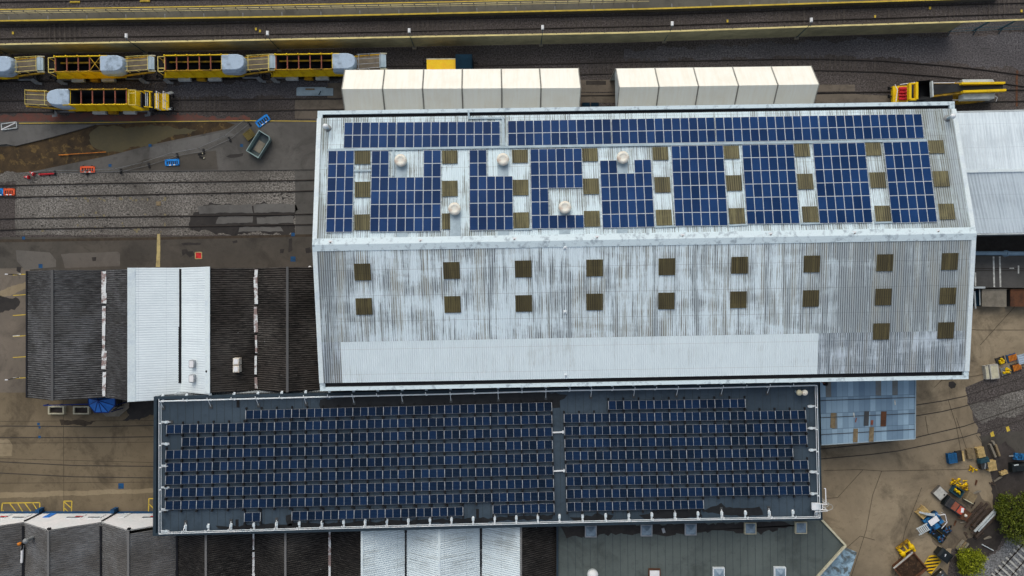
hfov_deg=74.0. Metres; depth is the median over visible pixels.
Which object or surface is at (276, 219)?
worn slab
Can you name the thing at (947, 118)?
flue
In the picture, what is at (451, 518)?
guard rail
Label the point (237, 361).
fan unit
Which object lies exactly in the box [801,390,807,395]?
roof cowl
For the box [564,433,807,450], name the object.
solar panel row
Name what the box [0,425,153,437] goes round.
railway track
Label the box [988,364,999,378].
concrete block
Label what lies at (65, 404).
blue handrail
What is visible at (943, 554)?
wheeled bin
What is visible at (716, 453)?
solar panel row
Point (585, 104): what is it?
storage box
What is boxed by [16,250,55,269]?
asphalt patch
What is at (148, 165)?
temporary fence
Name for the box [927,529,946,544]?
steel tray
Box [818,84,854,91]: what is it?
crossing boards
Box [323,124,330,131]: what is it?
flue
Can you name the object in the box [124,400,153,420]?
damp patch
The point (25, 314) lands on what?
yellow markings
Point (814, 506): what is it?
access ladder
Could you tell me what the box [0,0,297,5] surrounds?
railway track
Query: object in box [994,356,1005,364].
parts pallet
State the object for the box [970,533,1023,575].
ballast shoulder
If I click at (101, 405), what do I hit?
entrance canopy
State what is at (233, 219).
worn slab
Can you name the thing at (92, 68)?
hopper wagon
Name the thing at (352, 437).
solar panel row
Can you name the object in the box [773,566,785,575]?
square rooflight
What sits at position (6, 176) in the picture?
ballast edge
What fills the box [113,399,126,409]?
step railing
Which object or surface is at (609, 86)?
crossing boards
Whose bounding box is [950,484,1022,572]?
dark soil
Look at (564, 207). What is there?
roof vent
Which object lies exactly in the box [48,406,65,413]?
raised planter
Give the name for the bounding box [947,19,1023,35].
fence
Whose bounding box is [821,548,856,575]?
lead canopy
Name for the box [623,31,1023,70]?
gravel strip
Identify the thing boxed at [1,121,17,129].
steel trestle
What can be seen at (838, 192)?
solar array
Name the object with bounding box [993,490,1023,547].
bush
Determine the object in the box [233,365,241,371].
fan unit
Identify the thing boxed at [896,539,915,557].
yellow grab
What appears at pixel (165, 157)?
temporary fence
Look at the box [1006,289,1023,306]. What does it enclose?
steel container
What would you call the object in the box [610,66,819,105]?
tent shelter
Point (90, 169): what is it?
plastic barrier
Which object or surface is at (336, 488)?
solar panel row
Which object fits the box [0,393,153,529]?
yard concrete
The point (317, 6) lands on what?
platform fence
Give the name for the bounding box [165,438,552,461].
solar panel row
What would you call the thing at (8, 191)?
plastic barrier
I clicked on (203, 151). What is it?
temporary fence
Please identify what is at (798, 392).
roof cowl
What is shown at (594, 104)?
storage box
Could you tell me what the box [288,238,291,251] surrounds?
oil stain
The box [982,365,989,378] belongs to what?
concrete block
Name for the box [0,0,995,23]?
station platform
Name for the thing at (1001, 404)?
ballast strip
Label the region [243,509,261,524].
solar panel row
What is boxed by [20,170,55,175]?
temporary fence
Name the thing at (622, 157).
roof vent
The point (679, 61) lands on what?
railway track
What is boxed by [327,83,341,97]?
crossing boards
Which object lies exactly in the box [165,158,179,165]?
plastic barrier
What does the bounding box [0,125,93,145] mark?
concrete slab
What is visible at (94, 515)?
window
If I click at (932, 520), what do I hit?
blue machine
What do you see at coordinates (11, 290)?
worn concrete
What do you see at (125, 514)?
door
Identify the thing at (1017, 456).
blue trailer
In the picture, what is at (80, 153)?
orange pole
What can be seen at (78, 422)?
damp patch
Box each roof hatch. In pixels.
[189,359,195,367]
[189,374,195,382]
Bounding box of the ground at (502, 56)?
[0,0,1023,575]
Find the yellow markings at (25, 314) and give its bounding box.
[1,120,316,510]
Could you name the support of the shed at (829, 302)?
on the ground at (502, 56)
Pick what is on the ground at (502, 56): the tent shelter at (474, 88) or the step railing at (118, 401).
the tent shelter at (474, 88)
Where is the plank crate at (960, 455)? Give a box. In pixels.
[954,450,964,461]
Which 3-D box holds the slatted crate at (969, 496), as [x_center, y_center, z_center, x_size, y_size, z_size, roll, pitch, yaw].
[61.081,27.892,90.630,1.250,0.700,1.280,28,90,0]
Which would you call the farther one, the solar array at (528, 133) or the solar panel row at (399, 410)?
the solar panel row at (399, 410)
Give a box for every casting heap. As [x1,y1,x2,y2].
[937,534,944,542]
[943,525,951,532]
[950,478,967,489]
[968,465,977,471]
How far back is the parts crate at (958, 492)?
90.63 m
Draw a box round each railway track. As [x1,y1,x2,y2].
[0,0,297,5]
[0,0,1023,41]
[0,56,1023,86]
[0,87,1023,114]
[0,179,314,197]
[0,213,312,230]
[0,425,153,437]
[0,461,152,477]
[820,377,1023,417]
[821,405,1023,458]
[991,545,1023,575]
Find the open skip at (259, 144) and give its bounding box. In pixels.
[246,130,271,158]
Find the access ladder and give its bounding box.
[811,488,832,515]
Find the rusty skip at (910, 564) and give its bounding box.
[892,552,927,575]
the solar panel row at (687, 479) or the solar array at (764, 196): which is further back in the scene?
the solar panel row at (687, 479)
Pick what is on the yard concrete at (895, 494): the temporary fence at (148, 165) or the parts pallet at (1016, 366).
the parts pallet at (1016, 366)
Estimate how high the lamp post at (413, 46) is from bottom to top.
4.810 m
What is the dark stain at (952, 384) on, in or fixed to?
on the yard concrete at (895, 494)
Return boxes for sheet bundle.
[1016,354,1023,364]
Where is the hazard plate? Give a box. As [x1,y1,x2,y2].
[924,555,940,573]
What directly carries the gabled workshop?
on the ground at (502, 56)
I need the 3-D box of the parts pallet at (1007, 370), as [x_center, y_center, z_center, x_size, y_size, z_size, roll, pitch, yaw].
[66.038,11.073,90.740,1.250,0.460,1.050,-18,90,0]
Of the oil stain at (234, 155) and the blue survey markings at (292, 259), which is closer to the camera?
the oil stain at (234, 155)
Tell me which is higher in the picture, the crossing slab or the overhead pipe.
the crossing slab
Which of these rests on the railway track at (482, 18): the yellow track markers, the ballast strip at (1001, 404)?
the yellow track markers
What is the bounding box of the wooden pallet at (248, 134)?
[243,128,255,140]
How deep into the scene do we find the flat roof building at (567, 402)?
83.50 m
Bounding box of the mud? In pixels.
[0,122,234,173]
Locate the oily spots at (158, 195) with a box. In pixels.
[30,179,292,231]
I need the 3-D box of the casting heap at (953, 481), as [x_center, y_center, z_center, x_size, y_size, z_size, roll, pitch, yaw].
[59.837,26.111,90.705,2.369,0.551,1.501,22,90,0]
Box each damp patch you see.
[60,419,94,425]
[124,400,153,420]
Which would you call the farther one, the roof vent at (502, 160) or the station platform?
the station platform
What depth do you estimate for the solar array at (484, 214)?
79.64 m
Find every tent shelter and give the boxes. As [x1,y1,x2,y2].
[341,68,580,109]
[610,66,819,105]
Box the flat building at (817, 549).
[556,520,846,575]
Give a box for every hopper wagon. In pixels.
[0,56,44,84]
[25,88,174,116]
[48,55,155,84]
[156,54,274,83]
[264,53,386,82]
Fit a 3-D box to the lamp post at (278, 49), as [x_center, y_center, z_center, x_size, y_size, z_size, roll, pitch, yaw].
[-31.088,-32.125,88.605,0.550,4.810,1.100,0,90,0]
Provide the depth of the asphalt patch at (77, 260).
90.98 m
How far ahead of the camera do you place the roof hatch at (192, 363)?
83.75 m
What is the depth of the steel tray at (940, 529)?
90.86 m
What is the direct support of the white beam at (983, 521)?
on the old sleeper at (972, 532)
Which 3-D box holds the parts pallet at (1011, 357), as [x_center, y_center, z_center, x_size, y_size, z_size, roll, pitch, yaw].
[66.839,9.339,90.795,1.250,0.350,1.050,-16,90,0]
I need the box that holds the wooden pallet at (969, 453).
[965,448,974,458]
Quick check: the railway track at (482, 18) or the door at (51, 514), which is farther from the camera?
the railway track at (482, 18)
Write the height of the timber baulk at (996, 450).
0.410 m
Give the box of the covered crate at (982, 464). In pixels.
[976,456,989,469]
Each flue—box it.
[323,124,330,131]
[944,113,955,121]
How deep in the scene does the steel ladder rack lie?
90.20 m
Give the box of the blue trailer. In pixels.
[1009,453,1023,459]
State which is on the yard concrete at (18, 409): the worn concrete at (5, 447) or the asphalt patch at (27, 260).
the worn concrete at (5, 447)
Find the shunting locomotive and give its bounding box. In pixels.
[423,54,477,68]
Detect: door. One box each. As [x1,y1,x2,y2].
[43,513,56,517]
[118,513,130,517]
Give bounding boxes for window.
[12,514,31,517]
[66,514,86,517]
[87,514,106,517]
[141,514,152,517]
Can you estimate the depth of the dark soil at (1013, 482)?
90.97 m
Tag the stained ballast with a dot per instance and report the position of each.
(41, 117)
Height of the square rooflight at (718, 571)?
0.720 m
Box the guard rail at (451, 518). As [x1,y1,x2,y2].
[159,382,819,533]
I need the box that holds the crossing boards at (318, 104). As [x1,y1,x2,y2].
[295,100,343,108]
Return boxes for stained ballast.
[0,112,250,121]
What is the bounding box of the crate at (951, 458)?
[945,452,957,463]
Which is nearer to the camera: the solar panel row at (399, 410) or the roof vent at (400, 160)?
the roof vent at (400, 160)
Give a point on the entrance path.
(120, 412)
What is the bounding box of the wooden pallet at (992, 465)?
[985,459,996,470]
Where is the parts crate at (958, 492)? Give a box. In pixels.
[948,485,964,497]
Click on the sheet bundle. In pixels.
(1020, 358)
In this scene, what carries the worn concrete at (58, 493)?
on the yard concrete at (18, 409)
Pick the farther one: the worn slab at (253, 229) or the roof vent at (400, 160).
the worn slab at (253, 229)
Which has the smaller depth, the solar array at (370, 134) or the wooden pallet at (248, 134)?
the solar array at (370, 134)
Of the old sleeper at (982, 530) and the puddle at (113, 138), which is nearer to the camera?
the old sleeper at (982, 530)
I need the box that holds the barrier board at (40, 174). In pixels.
[38,172,53,176]
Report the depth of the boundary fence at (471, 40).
88.98 m
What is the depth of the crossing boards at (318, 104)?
90.95 m
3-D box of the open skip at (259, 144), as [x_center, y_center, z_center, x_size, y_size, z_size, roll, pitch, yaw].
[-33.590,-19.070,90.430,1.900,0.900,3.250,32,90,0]
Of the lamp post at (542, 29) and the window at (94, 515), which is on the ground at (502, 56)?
the lamp post at (542, 29)
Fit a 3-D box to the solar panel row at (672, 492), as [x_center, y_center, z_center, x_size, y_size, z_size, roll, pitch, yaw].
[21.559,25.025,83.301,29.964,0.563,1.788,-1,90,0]
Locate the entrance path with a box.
[103,400,129,416]
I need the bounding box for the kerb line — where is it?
[986,454,997,494]
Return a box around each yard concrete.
[0,268,29,392]
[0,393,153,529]
[818,288,1023,575]
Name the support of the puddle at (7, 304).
on the yard concrete at (11, 326)
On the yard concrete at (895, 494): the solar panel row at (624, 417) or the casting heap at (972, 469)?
the casting heap at (972, 469)
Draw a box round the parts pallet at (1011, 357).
[1006,353,1016,362]
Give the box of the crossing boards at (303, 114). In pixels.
[295,110,319,118]
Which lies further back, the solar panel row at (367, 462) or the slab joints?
the slab joints
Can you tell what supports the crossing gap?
on the crossing boards at (609, 86)
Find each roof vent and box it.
[394,154,406,236]
[448,202,460,235]
[497,153,508,234]
[559,201,570,233]
[616,151,628,232]
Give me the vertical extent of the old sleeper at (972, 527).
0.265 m
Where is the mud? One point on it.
(38, 155)
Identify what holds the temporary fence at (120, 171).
on the asphalt apron
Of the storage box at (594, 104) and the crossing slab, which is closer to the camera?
the storage box at (594, 104)
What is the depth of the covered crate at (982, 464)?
90.28 m
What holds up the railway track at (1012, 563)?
on the ballast shoulder
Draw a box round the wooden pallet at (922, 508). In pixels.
[914,505,929,518]
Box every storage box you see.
[582,103,589,106]
[591,103,598,106]
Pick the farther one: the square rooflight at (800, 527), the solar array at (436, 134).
the square rooflight at (800, 527)
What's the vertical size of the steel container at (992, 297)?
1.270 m
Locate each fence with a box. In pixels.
[0,0,648,14]
[0,21,964,53]
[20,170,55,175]
[80,169,121,173]
[116,163,150,170]
[144,153,178,164]
[173,148,204,155]
[200,136,231,150]
[225,120,251,136]
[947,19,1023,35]
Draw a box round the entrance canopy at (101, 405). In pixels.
[88,398,126,412]
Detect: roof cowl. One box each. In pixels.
[795,390,801,395]
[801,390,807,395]
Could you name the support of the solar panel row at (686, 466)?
on the flat roof building at (567, 402)
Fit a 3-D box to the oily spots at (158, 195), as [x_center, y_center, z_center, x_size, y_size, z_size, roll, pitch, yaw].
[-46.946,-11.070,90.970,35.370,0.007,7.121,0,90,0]
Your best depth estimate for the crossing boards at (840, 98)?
90.95 m
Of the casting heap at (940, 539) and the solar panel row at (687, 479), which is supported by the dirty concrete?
the casting heap at (940, 539)
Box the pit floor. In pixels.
[975,235,1023,255]
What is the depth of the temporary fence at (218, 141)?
90.53 m
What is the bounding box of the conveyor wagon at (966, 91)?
[888,79,1005,104]
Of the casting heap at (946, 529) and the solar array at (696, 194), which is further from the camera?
the casting heap at (946, 529)
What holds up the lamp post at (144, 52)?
on the ground at (502, 56)
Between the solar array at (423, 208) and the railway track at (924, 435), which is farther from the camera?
the railway track at (924, 435)
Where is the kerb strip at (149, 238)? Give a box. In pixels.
[0,234,312,241]
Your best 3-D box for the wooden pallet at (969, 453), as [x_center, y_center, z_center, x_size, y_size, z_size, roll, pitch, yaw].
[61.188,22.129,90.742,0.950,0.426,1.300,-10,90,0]
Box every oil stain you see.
[181,242,200,245]
[182,249,194,256]
[226,153,242,157]
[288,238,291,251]
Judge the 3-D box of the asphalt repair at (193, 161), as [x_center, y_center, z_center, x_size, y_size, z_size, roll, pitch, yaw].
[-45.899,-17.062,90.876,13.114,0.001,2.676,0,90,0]
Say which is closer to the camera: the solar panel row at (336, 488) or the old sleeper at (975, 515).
the solar panel row at (336, 488)
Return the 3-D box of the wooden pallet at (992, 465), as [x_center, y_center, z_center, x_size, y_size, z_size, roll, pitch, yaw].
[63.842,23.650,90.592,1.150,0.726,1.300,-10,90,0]
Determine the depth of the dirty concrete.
90.98 m
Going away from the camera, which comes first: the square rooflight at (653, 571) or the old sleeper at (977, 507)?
the square rooflight at (653, 571)
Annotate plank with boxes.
[955,539,964,549]
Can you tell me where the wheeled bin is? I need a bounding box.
[933,546,952,563]
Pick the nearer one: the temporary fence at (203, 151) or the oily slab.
the temporary fence at (203, 151)
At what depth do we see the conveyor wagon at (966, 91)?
88.13 m
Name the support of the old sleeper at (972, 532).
on the dirty concrete
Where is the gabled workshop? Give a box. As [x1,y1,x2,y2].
[0,507,555,575]
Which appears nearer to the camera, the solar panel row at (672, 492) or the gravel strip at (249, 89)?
the solar panel row at (672, 492)
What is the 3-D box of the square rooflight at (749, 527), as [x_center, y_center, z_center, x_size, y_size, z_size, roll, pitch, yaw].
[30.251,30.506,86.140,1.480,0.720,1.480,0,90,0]
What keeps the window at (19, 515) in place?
in the gabled workshop
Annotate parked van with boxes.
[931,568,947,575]
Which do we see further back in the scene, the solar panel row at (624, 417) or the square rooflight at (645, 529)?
the square rooflight at (645, 529)
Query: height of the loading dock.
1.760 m
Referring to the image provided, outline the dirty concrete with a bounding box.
[931,489,992,549]
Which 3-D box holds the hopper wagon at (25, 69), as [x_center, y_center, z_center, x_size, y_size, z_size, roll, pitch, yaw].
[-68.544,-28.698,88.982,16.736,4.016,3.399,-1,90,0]
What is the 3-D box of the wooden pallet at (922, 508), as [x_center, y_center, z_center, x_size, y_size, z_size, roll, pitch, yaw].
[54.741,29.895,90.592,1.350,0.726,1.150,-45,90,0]
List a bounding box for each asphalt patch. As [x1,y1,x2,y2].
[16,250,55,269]
[61,252,119,267]
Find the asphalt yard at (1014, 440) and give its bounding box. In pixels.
[979,430,1023,471]
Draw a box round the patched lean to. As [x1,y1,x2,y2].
[820,380,915,444]
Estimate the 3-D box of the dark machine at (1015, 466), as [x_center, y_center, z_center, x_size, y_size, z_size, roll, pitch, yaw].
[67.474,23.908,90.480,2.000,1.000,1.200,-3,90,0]
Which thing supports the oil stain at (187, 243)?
on the yard road
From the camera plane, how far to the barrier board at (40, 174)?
90.78 m
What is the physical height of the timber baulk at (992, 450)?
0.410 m
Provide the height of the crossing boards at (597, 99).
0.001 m
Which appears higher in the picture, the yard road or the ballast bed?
the ballast bed
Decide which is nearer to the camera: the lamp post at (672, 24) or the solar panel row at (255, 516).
the solar panel row at (255, 516)
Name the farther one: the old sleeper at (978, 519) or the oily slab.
the oily slab
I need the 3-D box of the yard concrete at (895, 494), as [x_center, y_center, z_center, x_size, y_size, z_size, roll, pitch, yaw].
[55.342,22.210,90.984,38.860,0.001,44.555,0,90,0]
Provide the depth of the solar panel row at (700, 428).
83.20 m
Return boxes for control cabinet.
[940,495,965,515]
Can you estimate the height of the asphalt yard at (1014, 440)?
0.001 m
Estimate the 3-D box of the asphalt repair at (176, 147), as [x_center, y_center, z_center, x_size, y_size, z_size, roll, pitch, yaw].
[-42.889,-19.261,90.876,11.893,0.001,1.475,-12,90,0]
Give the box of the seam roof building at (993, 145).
[957,110,1023,235]
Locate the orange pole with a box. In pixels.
[59,152,103,155]
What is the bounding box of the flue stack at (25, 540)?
[17,535,34,562]
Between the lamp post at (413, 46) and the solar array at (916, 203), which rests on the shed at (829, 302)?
the solar array at (916, 203)
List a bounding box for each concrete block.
[931,485,947,500]
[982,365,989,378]
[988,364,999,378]
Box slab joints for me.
[0,310,1011,575]
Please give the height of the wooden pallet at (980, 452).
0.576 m
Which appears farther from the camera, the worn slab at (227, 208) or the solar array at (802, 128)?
the worn slab at (227, 208)
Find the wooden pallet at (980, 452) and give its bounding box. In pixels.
[974,446,985,457]
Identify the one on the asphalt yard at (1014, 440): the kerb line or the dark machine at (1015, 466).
the kerb line
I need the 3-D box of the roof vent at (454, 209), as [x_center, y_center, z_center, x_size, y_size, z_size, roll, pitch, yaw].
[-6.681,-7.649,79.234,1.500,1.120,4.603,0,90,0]
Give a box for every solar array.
[325,151,354,231]
[342,122,395,147]
[369,150,441,231]
[396,121,500,147]
[468,150,512,229]
[506,119,611,145]
[529,148,583,228]
[599,159,654,227]
[611,117,715,143]
[670,145,727,225]
[714,116,819,141]
[742,144,800,223]
[811,143,872,223]
[819,114,923,139]
[882,141,936,222]
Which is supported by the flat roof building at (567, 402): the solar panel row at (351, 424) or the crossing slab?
the solar panel row at (351, 424)
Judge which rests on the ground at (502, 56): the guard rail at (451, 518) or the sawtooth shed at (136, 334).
the sawtooth shed at (136, 334)
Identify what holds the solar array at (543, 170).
on the shed at (829, 302)
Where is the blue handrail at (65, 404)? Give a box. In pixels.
[43,403,87,405]
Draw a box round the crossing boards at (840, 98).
[815,94,889,102]
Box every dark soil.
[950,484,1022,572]
[987,441,1023,496]
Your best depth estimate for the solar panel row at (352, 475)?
83.20 m
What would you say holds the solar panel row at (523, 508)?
on the flat roof building at (567, 402)
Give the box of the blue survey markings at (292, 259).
[22,144,295,488]
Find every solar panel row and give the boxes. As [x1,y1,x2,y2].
[164,463,553,487]
[164,476,554,499]
[164,490,554,512]
[165,412,552,436]
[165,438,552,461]
[165,452,553,474]
[181,426,552,448]
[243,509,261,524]
[245,399,552,421]
[291,503,463,523]
[492,500,554,516]
[563,407,806,425]
[564,422,807,437]
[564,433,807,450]
[564,445,793,462]
[565,457,809,475]
[565,483,810,500]
[566,470,809,488]
[566,497,704,513]
[607,396,746,412]
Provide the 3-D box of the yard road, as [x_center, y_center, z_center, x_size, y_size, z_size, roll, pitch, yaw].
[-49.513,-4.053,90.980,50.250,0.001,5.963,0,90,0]
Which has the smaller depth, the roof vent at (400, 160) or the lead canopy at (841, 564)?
the roof vent at (400, 160)
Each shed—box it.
[26,267,319,401]
[312,101,976,390]
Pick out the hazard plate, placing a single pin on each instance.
(932, 562)
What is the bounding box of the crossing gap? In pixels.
[586,81,605,84]
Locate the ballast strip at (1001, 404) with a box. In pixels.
[969,390,1023,423]
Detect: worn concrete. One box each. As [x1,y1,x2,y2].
[0,282,25,296]
[0,439,11,456]
[0,488,152,497]
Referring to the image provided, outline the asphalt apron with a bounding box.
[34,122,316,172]
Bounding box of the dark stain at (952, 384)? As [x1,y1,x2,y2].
[949,381,955,388]
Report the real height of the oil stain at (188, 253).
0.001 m
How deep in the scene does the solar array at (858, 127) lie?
80.85 m
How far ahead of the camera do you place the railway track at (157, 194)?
90.96 m
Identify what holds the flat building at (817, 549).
on the ground at (502, 56)
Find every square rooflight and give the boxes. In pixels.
[585,526,596,536]
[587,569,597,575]
[640,524,651,535]
[648,568,659,575]
[684,523,696,534]
[712,567,724,575]
[744,522,755,533]
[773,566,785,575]
[794,521,806,533]
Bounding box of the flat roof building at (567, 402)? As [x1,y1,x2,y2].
[153,382,822,535]
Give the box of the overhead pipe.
[975,250,1023,256]
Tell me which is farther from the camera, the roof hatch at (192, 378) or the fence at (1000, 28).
the fence at (1000, 28)
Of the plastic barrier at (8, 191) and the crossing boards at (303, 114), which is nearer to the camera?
the plastic barrier at (8, 191)
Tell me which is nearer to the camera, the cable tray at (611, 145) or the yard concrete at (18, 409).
the cable tray at (611, 145)
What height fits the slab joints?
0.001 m
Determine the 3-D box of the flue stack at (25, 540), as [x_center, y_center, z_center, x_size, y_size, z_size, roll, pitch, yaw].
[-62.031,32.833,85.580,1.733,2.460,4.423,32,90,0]
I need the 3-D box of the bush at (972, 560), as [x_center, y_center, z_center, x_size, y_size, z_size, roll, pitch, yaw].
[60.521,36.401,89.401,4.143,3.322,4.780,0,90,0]
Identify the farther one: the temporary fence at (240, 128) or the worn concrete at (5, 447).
the worn concrete at (5, 447)
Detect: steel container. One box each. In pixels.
[976,289,1006,306]
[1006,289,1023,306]
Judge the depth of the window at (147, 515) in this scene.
88.90 m
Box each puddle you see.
[0,296,19,312]
[89,124,196,151]
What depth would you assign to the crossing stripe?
90.97 m
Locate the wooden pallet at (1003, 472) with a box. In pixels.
[998,469,1007,475]
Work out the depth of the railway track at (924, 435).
90.96 m
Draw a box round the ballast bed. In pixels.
[15,170,294,235]
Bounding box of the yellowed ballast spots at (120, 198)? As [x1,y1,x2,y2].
[41,197,165,232]
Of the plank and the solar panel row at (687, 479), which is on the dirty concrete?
the plank
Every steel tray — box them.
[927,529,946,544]
[935,524,950,538]
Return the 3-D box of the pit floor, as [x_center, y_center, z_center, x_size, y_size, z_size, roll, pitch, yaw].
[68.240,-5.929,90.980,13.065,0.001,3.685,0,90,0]
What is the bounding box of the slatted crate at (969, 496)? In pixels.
[962,491,976,503]
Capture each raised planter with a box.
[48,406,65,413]
[73,406,90,413]
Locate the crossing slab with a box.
[295,170,314,233]
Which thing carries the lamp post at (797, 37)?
on the ground at (502, 56)
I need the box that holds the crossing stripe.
[156,234,159,266]
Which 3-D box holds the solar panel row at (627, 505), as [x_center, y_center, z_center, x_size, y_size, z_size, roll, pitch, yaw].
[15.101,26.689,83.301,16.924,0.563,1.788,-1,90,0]
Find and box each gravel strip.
[164,79,342,98]
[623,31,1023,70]
[965,367,1023,434]
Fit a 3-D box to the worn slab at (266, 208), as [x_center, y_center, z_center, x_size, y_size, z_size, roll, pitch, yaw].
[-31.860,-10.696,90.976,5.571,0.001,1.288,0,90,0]
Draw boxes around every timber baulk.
[988,443,996,457]
[994,444,1000,456]
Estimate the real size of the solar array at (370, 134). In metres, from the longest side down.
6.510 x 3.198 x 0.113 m
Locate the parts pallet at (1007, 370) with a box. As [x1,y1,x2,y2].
[999,366,1010,375]
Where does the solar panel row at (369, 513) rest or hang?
on the flat roof building at (567, 402)
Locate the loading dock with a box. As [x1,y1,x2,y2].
[974,256,1023,287]
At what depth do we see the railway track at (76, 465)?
90.96 m
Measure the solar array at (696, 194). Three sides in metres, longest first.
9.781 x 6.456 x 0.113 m
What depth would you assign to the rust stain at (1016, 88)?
90.94 m
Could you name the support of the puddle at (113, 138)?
on the mud
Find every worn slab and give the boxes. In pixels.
[198,204,252,213]
[216,216,252,223]
[239,226,282,231]
[253,203,294,212]
[257,215,293,223]
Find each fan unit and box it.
[233,357,241,364]
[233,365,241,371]
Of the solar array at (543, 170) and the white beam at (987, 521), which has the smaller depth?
the solar array at (543, 170)
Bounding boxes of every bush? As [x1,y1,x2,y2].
[956,546,988,575]
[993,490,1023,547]
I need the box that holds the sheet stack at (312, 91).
[296,87,332,95]
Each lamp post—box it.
[125,33,147,54]
[266,31,281,51]
[408,28,416,49]
[539,25,543,46]
[662,21,673,42]
[794,18,812,39]
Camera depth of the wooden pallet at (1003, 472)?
90.56 m
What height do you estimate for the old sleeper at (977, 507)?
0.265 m
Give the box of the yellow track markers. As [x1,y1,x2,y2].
[12,7,1022,33]
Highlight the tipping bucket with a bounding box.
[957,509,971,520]
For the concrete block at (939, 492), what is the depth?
90.52 m
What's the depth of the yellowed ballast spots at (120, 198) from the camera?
90.97 m
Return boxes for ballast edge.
[0,171,22,182]
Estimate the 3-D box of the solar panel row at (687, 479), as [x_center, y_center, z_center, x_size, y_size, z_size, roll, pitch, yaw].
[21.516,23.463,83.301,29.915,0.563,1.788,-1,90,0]
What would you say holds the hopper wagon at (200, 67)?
on the railway track at (679, 61)
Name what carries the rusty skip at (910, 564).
on the yard concrete at (895, 494)
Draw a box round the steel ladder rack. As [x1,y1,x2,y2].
[973,289,979,308]
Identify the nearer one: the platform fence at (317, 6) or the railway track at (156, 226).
the platform fence at (317, 6)
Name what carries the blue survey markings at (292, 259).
on the yard road
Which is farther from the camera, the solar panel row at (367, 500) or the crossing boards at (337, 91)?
the crossing boards at (337, 91)
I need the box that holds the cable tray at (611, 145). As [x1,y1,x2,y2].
[327,110,926,229]
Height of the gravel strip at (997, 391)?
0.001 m
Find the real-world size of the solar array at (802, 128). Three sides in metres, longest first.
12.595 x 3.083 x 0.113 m
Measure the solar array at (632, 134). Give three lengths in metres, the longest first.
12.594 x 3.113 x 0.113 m
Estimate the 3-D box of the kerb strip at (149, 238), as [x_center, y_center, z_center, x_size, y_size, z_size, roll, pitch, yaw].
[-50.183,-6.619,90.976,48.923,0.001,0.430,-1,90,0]
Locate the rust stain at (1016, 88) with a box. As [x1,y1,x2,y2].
[1016,70,1017,105]
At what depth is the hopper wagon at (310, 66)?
87.92 m
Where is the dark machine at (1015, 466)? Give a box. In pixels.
[1008,462,1023,471]
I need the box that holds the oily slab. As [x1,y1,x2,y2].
[189,202,296,235]
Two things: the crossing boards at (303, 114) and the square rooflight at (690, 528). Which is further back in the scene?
the crossing boards at (303, 114)
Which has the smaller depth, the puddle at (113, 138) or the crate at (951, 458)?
the crate at (951, 458)
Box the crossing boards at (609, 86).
[580,80,614,91]
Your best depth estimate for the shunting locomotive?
88.25 m
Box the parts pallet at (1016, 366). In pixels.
[1010,363,1021,371]
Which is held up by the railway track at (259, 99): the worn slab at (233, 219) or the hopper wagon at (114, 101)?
the hopper wagon at (114, 101)
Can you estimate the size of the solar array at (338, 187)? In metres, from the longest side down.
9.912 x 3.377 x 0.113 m
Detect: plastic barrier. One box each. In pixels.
[3,188,14,194]
[80,165,94,172]
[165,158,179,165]
[255,114,269,127]
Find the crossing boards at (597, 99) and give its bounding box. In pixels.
[580,93,614,102]
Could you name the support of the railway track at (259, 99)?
on the ground at (502, 56)
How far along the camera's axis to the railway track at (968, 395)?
90.96 m
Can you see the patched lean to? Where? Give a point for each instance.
(863, 411)
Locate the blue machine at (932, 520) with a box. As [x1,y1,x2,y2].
[916,510,946,534]
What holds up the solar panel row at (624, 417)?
on the flat roof building at (567, 402)
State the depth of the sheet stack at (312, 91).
90.84 m
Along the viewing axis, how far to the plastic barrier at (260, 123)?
90.76 m
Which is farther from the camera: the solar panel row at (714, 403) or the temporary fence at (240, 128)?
the temporary fence at (240, 128)
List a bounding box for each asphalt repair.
[123,151,217,169]
[149,131,233,157]
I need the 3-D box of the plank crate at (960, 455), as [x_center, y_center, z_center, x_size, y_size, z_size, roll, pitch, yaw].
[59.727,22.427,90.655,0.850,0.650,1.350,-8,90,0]
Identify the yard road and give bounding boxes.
[0,236,312,270]
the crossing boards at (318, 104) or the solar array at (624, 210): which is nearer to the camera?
the solar array at (624, 210)
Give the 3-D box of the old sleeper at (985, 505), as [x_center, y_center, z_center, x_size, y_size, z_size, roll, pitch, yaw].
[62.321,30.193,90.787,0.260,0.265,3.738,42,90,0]
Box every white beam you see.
[974,509,994,531]
[977,511,995,530]
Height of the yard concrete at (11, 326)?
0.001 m
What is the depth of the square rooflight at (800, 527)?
86.10 m
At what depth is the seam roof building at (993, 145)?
83.32 m
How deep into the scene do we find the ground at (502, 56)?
91.00 m
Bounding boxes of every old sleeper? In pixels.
[964,506,984,527]
[968,502,983,518]
[969,508,990,529]
[970,503,988,524]
[971,513,989,533]
[972,509,987,526]
[975,515,996,537]
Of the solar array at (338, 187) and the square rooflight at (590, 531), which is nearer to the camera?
the solar array at (338, 187)

